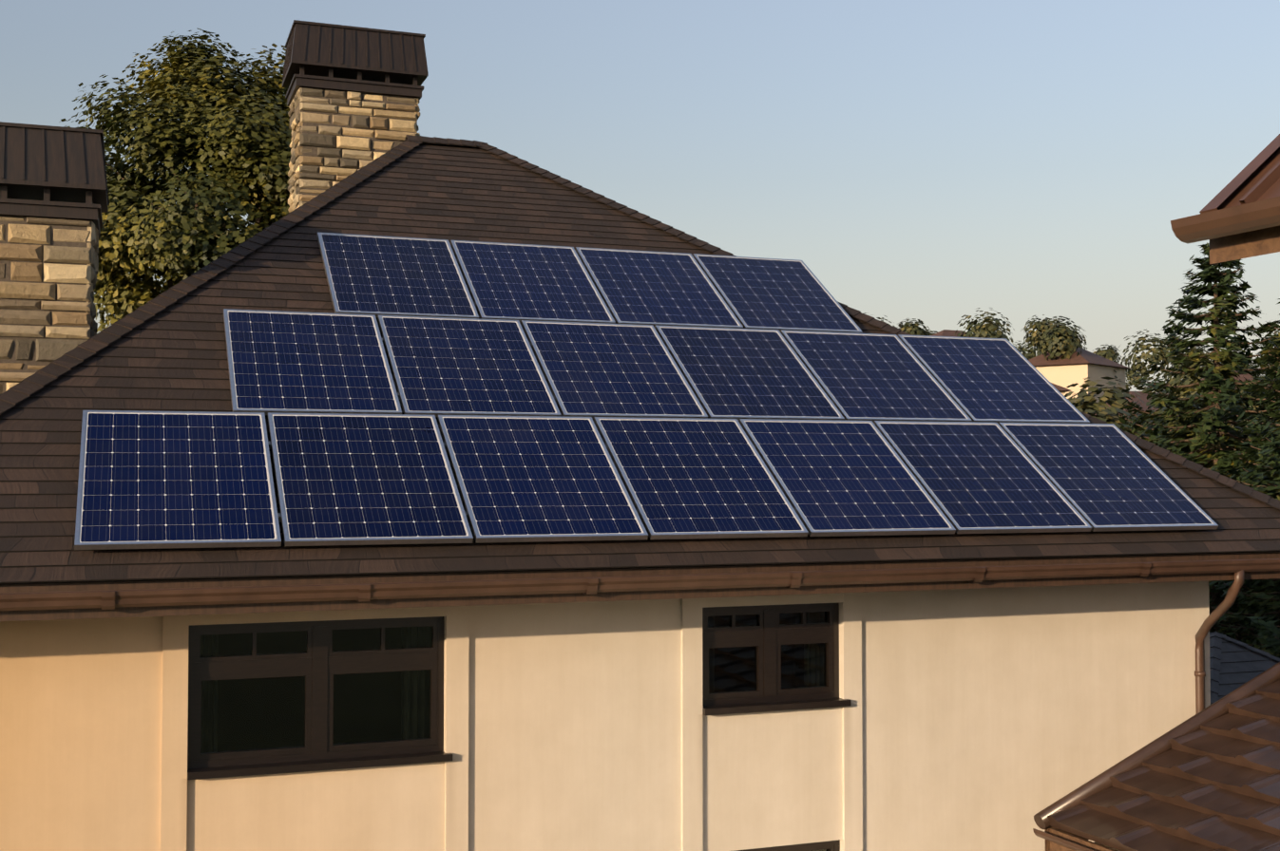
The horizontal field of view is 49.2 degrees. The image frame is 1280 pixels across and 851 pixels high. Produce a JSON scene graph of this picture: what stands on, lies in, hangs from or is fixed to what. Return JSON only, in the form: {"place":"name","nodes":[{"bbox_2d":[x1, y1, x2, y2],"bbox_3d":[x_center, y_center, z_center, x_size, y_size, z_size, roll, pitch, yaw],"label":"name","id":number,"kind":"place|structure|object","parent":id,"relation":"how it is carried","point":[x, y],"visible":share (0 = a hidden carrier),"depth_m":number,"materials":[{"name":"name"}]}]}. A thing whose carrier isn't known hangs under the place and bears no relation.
{"place":"outdoors","nodes":[
{"label":"outdoors","id":0,"kind":"place"},
{"bbox_2d":[58,28,291,334],"bbox_3d":[-7.250,0.370,24.828,6.959,14.193,7.651,1,-2,-20],"label":"tree","id":1,"kind":"object","parent":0,"point":[242,150],"depth_m":22.38,"materials":[{"name":"green plant"}]},
{"bbox_2d":[0,0,1279,393],"label":"sky","id":2,"kind":"structure","parent":0,"point":[935,162],"materials":[{"name":"blue"}]},
{"bbox_2d":[930,329,975,337],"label":"house roof","id":3,"kind":"structure","parent":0,"point":[946,333],"depth_m":188.10,"materials":[{"name":"brown"}]},
{"bbox_2d":[1050,382,1070,392],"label":"house roof","id":4,"kind":"structure","parent":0,"point":[1058,388],"depth_m":130.51,"materials":[{"name":"brown tile"}]},
{"bbox_2d":[864,307,1271,440],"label":"trees","id":5,"kind":"object","parent":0,"point":[1048,336],"depth_m":172.46,"materials":[{"name":"green plant"}]},
{"bbox_2d":[1094,841,1120,850],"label":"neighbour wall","id":6,"kind":"structure","parent":0,"point":[1107,847],"depth_m":9.21,"materials":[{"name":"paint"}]},
{"bbox_2d":[1047,680,1279,850],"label":"roof","id":7,"kind":"structure","parent":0,"point":[1213,785],"depth_m":9.06,"materials":[{"name":"brown tile"}]},
{"bbox_2d":[1033,662,1279,829],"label":"verge cap","id":8,"kind":"object","parent":7,"relation":"on","point":[1102,781],"visible":0.82,"depth_m":9.69,"materials":[{"name":"brown metal"}]},
{"bbox_2d":[1094,391,1232,425],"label":"house roof","id":9,"kind":"structure","parent":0,"point":[1142,396],"depth_m":114.81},
{"bbox_2d":[1116,242,1279,657],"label":"conifer","id":10,"kind":"object","parent":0,"point":[1209,274],"depth_m":27.45,"materials":[{"name":"green plant"}]},
{"bbox_2d":[1123,393,1279,611],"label":"tree","id":11,"kind":"object","parent":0,"point":[1189,436],"depth_m":28.83,"materials":[{"name":"green plant"}]},
{"bbox_2d":[1167,370,1279,395],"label":"house roof","id":12,"kind":"structure","parent":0,"point":[1248,376],"depth_m":147.28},
{"bbox_2d":[1209,324,1279,642],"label":"conifer","id":13,"kind":"object","parent":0,"point":[1269,345],"depth_m":32.60,"materials":[{"name":"green plant"}]},
{"bbox_3d":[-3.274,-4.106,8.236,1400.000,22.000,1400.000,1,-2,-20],"label":"ground","id":14,"kind":"structure","parent":0,"visible":0},
{"bbox_2d":[0,580,1210,850],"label":"house walls","id":15,"kind":"structure","parent":14,"relation":"on","point":[988,719],"depth_m":9.98,"materials":[{"name":"paint"}]},
{"bbox_2d":[187,616,452,780],"bbox_3d":[-2.097,1.775,9.238,1.705,0.972,0.180,1,-2,-20],"label":"window","id":16,"kind":"structure","parent":15,"relation":"in","point":[318,664],"depth_m":9.25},
{"bbox_2d":[702,602,851,715],"bbox_3d":[0.994,1.716,10.365,1.185,0.772,0.180,1,-2,-20],"label":"window","id":17,"kind":"structure","parent":15,"relation":"in","point":[769,636],"depth_m":10.38,"materials":[{"name":"brown wood"}]},
{"bbox_2d":[735,840,840,850],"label":"window","id":18,"kind":"structure","parent":15,"relation":"in","point":[831,846],"depth_m":10.45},
{"label":"soffit","id":19,"kind":"object","parent":15,"relation":"attached to","visible":0},
{"bbox_2d":[0,553,1279,621],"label":"fascia","id":20,"kind":"structure","parent":19,"relation":"on","point":[124,612],"depth_m":9.04,"materials":[{"name":"brown wood"}]},
{"bbox_2d":[0,134,1279,585],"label":"roof","id":21,"kind":"structure","parent":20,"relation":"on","point":[165,352],"depth_m":10.26,"materials":[{"name":"brown tile"}]},
{"bbox_2d":[0,214,98,394],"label":"chimney","id":22,"kind":"object","parent":21,"relation":"attached to","point":[49,350],"depth_m":10.45,"materials":[{"name":"beige stone"}]},
{"bbox_2d":[0,121,109,237],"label":"chimney hood","id":23,"kind":"object","parent":22,"relation":"on","point":[52,172],"visible":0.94,"depth_m":10.47,"materials":[{"name":"brown metal"}]},
{"bbox_2d":[287,87,420,212],"bbox_3d":[-3.134,-2.616,15.265,1.339,1.869,0.900,1,-2,-20],"label":"chimney","id":24,"kind":"object","parent":21,"relation":"attached to","point":[295,181],"depth_m":14.84,"materials":[{"name":"beige stone"}]},
{"bbox_2d":[282,19,428,106],"bbox_3d":[-3.134,-3.890,15.307,1.464,0.680,1.024,1,-2,-20],"label":"chimney hood","id":25,"kind":"object","parent":24,"relation":"on","point":[346,58],"visible":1,"depth_m":14.89,"materials":[{"name":"brown metal"}]},
{"bbox_2d":[267,259,607,522],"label":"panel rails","id":26,"kind":"object","parent":21,"relation":"on","point":[278,514],"depth_m":9.42,"materials":[{"name":"silver metal"}]},
{"bbox_2d":[74,232,1218,550],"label":"panel frames","id":27,"kind":"structure","parent":21,"relation":"on","point":[754,446],"depth_m":10.47,"materials":[{"name":"silver metal"}]},
{"bbox_2d":[78,233,1213,542],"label":"panel cells","id":28,"kind":"object","parent":27,"relation":"in","point":[174,477],"visible":1,"depth_m":10.66,"materials":[{"name":"blue glass"}]},
{"bbox_2d":[0,557,1279,714],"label":"gutter","id":29,"kind":"object","parent":20,"relation":"attached to","point":[107,600],"visible":0.58,"depth_m":9.06,"materials":[{"name":"brown metal"}]},
{"bbox_2d":[1034,363,1126,402],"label":"house walls","id":30,"kind":"structure","parent":14,"relation":"on","point":[1064,375],"depth_m":164.05,"materials":[{"name":"beige paint"}]},
{"bbox_2d":[1028,345,1130,369],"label":"house roof","id":31,"kind":"structure","parent":30,"relation":"on","point":[1084,356],"depth_m":165.76,"materials":[{"name":"brown tile"}]},
{"bbox_2d":[1044,826,1116,850],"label":"neighbour fascia boards","id":32,"kind":"object","parent":14,"relation":"on","point":[1067,836],"visible":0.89,"depth_m":9.20,"materials":[{"name":"brown wood"}]},
{"bbox_2d":[1032,828,1095,850],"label":"gutter","id":33,"kind":"object","parent":32,"relation":"attached to","point":[1059,841],"visible":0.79,"depth_m":9.15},
{"bbox_2d":[1199,133,1279,213],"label":"roof","id":34,"kind":"structure","parent":14,"relation":"on","point":[1256,179],"depth_m":3.86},
{"bbox_2d":[1170,196,1279,243],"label":"metal gutter","id":35,"kind":"object","parent":34,"relation":"attached to","point":[1264,214],"visible":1,"depth_m":3.68,"materials":[{"name":"brown metal"}]},
{"bbox_2d":[1209,225,1279,265],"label":"fascia board","id":36,"kind":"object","parent":34,"relation":"attached to","point":[1249,244],"depth_m":3.77,"materials":[{"name":"brown wood"}]},
{"bbox_2d":[1208,298,1279,658],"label":"conifer","id":37,"kind":"object","parent":14,"relation":"on","point":[1269,641],"depth_m":23.82,"materials":[{"name":"green plant"}]},
{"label":"garage walls","id":38,"kind":"object","parent":14,"relation":"on","visible":0},
{"bbox_2d":[1209,631,1279,705],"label":"roof","id":39,"kind":"structure","parent":38,"relation":"on","point":[1234,664],"depth_m":19.12,"materials":[{"name":"grey tile"}]}
]}

